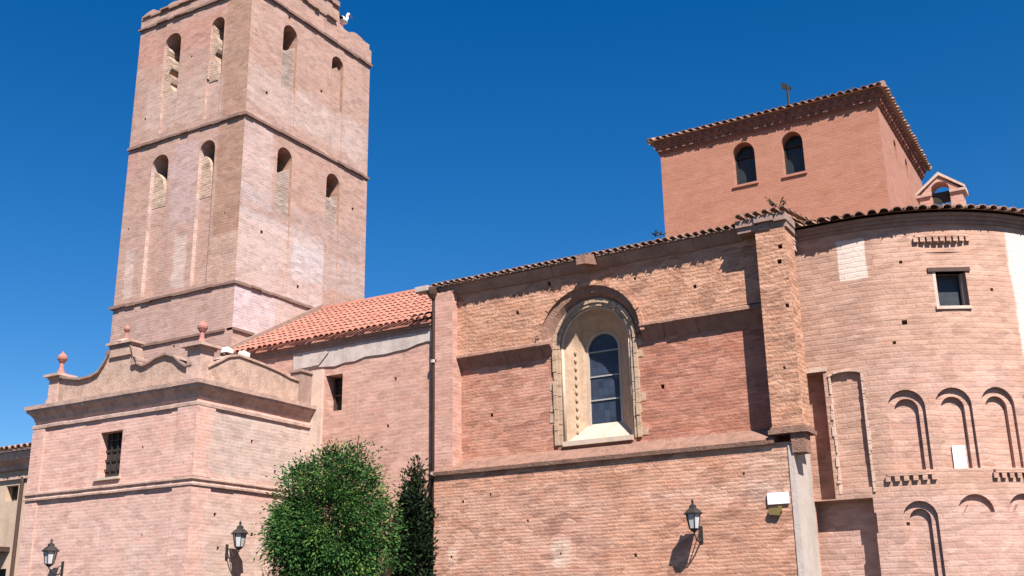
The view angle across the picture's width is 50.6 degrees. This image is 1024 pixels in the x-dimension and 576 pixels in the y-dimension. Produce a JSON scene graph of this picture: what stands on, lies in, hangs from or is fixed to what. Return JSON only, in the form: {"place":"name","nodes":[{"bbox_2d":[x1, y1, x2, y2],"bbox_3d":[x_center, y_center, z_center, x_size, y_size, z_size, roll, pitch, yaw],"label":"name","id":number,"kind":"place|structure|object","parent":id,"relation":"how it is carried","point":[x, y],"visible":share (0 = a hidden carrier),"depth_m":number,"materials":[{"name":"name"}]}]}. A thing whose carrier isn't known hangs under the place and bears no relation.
{"place":"outdoors","nodes":[
{"label":"outdoors","id":0,"kind":"place"},
{"bbox_2d":[0,442,31,575],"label":"ochre house","id":1,"kind":"structure","parent":0,"point":[14,466],"depth_m":29.44,"materials":[{"name":"plaster"},{"name":"tile"},{"name":"brown metal"}]},
{"bbox_2d":[0,569,5,575],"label":"window","id":2,"kind":"structure","parent":1,"relation":"in","point":[2,572],"depth_m":29.34,"materials":[{"name":"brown wood"}]},
{"bbox_2d":[12,486,18,500],"bbox_3d":[-13.568,5.669,29.849,0.560,0.464,0.050,-11,-20,29],"label":"window","id":3,"kind":"structure","parent":1,"relation":"in","point":[15,489],"depth_m":29.90,"materials":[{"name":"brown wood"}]},
{"bbox_2d":[105,0,372,360],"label":"bell tower","id":4,"kind":"structure","parent":0,"point":[244,208],"depth_m":31.91,"materials":[{"name":"brick"}]},
{"bbox_2d":[339,13,352,26],"bbox_3d":[-5.589,-8.888,36.094,0.273,0.812,0.906,-11,-20,29],"label":"stork","id":5,"kind":"object","parent":4,"relation":"on","point":[343,20],"visible":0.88,"depth_m":35.97},
{"bbox_2d":[0,0,1023,451],"label":"sky","id":6,"kind":"structure","parent":0,"point":[503,134],"materials":[{"name":"blue"}]},
{"bbox_3d":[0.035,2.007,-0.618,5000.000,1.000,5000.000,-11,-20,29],"label":"ground","id":7,"kind":"structure","parent":0,"visible":0},
{"bbox_2d":[17,320,316,575],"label":"porch","id":8,"kind":"object","parent":7,"relation":"on","point":[162,464],"visible":0.98,"depth_m":24.15,"materials":[{"name":"brick"}]},
{"bbox_2d":[41,538,63,575],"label":"wall lamp","id":9,"kind":"object","parent":8,"relation":"attached to","point":[50,551],"visible":1,"depth_m":23.91,"materials":[{"name":"black metal"}]},
{"bbox_2d":[93,432,122,480],"bbox_3d":[-8.956,3.779,24.431,0.840,1.110,0.380,-11,-20,29],"label":"window","id":10,"kind":"structure","parent":8,"relation":"in","point":[114,441],"depth_m":24.54,"materials":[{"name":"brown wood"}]},
{"bbox_2d":[221,347,232,355],"bbox_3d":[-6.454,1.455,24.571,0.160,0.210,0.220,-11,-20,29],"label":"floodlight","id":11,"kind":"object","parent":8,"relation":"attached to","point":[226,350],"visible":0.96,"depth_m":24.53,"materials":[{"name":"white paint"}]},
{"bbox_2d":[225,521,247,559],"bbox_3d":[-5.890,5.414,23.306,0.533,0.800,0.349,-23,-27,50],"label":"wall lamp","id":12,"kind":"object","parent":8,"relation":"attached to","point":[240,533],"visible":1,"depth_m":23.20,"materials":[{"name":"black metal"}]},
{"bbox_2d":[238,350,249,356],"bbox_3d":[-6.186,1.567,25.015,0.160,0.210,0.220,-11,-20,29],"label":"floodlight","id":13,"kind":"object","parent":8,"relation":"on","point":[245,353],"visible":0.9,"depth_m":24.97,"materials":[{"name":"white paint"}]},
{"bbox_2d":[220,286,434,575],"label":"nave","id":14,"kind":"structure","parent":7,"relation":"on","point":[366,362],"depth_m":25.97,"materials":[{"name":"brick"}]},
{"bbox_2d":[334,378,342,410],"bbox_3d":[-4.136,2.634,26.613,0.560,0.960,0.140,-11,-20,29],"label":"window","id":15,"kind":"structure","parent":14,"relation":"in","point":[338,382],"depth_m":26.69,"materials":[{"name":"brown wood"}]},
{"bbox_2d":[415,285,437,574],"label":"drainpipe","id":16,"kind":"object","parent":14,"relation":"attached to","point":[430,292],"visible":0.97,"depth_m":24.66,"materials":[{"name":"brown metal"}]},
{"bbox_2d":[251,432,415,575],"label":"bushy tree","id":17,"kind":"object","parent":7,"relation":"on","point":[305,539],"visible":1,"depth_m":22.04,"materials":[{"name":"green plant"}]},
{"bbox_2d":[386,454,439,575],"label":"dark shrub","id":18,"kind":"object","parent":7,"relation":"on","point":[414,507],"visible":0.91,"depth_m":23.52,"materials":[{"name":"green plant"}]},
{"bbox_2d":[431,206,822,575],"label":"transept","id":19,"kind":"structure","parent":7,"relation":"on","point":[614,411],"depth_m":22.22,"materials":[{"name":"brick"}]},
{"bbox_2d":[536,281,648,446],"bbox_3d":[1.834,1.629,23.299,2.580,3.491,0.802,-11,-20,29],"label":"window","id":20,"kind":"structure","parent":19,"relation":"in","point":[597,396],"depth_m":23.42,"materials":[{"name":"stone"}]},
{"bbox_2d":[652,230,666,236],"bbox_3d":[3.060,-1.148,22.583,0.356,0.184,0.132,-5,-18,14],"label":"weed tuft","id":21,"kind":"object","parent":19,"relation":"on","point":[657,232],"visible":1,"depth_m":22.58,"materials":[{"name":"green plant"}]},
{"bbox_2d":[684,499,703,542],"bbox_3d":[3.472,4.378,20.408,0.349,0.800,0.533,-23,-27,50],"label":"wall lamp","id":22,"kind":"object","parent":19,"relation":"attached to","point":[692,513],"visible":1,"depth_m":20.30,"materials":[{"name":"black metal"}]},
{"bbox_2d":[768,506,782,515],"bbox_3d":[4.844,4.106,19.957,0.250,0.170,0.090,-11,-20,29],"label":"junction box","id":23,"kind":"object","parent":19,"relation":"attached to","point":[775,511],"visible":1,"depth_m":19.91,"materials":[{"name":"green paint"}]},
{"bbox_2d":[765,197,786,207],"bbox_3d":[5.227,-1.694,21.471,0.402,0.299,0.286,-11,-20,29],"label":"weed tuft","id":24,"kind":"object","parent":19,"relation":"on","point":[771,203],"visible":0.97,"depth_m":21.45,"materials":[{"name":"brown plant"}]},
{"bbox_2d":[767,492,789,504],"bbox_3d":[4.914,3.878,20.004,0.400,0.210,0.055,-11,-20,29],"label":"wall sign","id":25,"kind":"object","parent":19,"relation":"attached to","point":[778,498],"visible":1,"depth_m":19.98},
{"bbox_2d":[646,80,931,237],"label":"lantern tower","id":26,"kind":"structure","parent":19,"relation":"on","point":[852,151],"depth_m":24.80,"materials":[{"name":"brick"}]},
{"bbox_2d":[733,146,758,188],"bbox_3d":[5.448,-2.855,25.246,0.610,1.123,0.350,-11,-20,29],"label":"window","id":27,"kind":"structure","parent":26,"relation":"in","point":[745,159],"depth_m":25.38,"materials":[{"name":"black glass"}]},
{"bbox_2d":[781,83,790,107],"bbox_3d":[7.062,-4.750,27.743,0.250,1.160,0.204,-11,-20,29],"label":"weather vane","id":28,"kind":"object","parent":26,"relation":"on","point":[786,87],"visible":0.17,"depth_m":27.81,"materials":[{"name":"black metal"}]},
{"bbox_2d":[782,136,806,177],"bbox_3d":[6.432,-3.026,24.696,0.570,1.113,0.350,-11,-20,29],"label":"window","id":29,"kind":"structure","parent":26,"relation":"in","point":[793,149],"depth_m":24.83,"materials":[{"name":"black glass"}]},
{"bbox_2d":[793,203,1023,575],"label":"apse","id":30,"kind":"structure","parent":7,"relation":"on","point":[912,318],"depth_m":20.71,"materials":[{"name":"brick"}]},
{"bbox_2d":[915,172,968,205],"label":"bell gable","id":31,"kind":"structure","parent":30,"relation":"on","point":[958,190],"depth_m":25.04,"materials":[{"name":"brick"}]},
{"bbox_2d":[932,191,950,205],"bbox_3d":[9.968,-1.997,25.089,0.389,0.460,0.219,-23,-28,51],"label":"bell","id":32,"kind":"object","parent":31,"relation":"hanging from","point":[942,198],"visible":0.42,"depth_m":25.09,"materials":[{"name":"grey metal"}]},
{"bbox_2d":[927,267,971,309],"bbox_3d":[8.492,0.043,21.094,0.820,0.840,0.340,-1,-17,0],"label":"window","id":33,"kind":"structure","parent":30,"relation":"in","point":[949,290],"depth_m":21.16,"materials":[{"name":"clear glass"}]},
{"bbox_2d":[951,445,967,467],"bbox_3d":[8.317,3.143,20.157,0.230,0.430,0.035,-2,-17,4],"label":"notice board","id":34,"kind":"object","parent":30,"relation":"attached to","point":[959,456],"visible":1,"depth_m":20.14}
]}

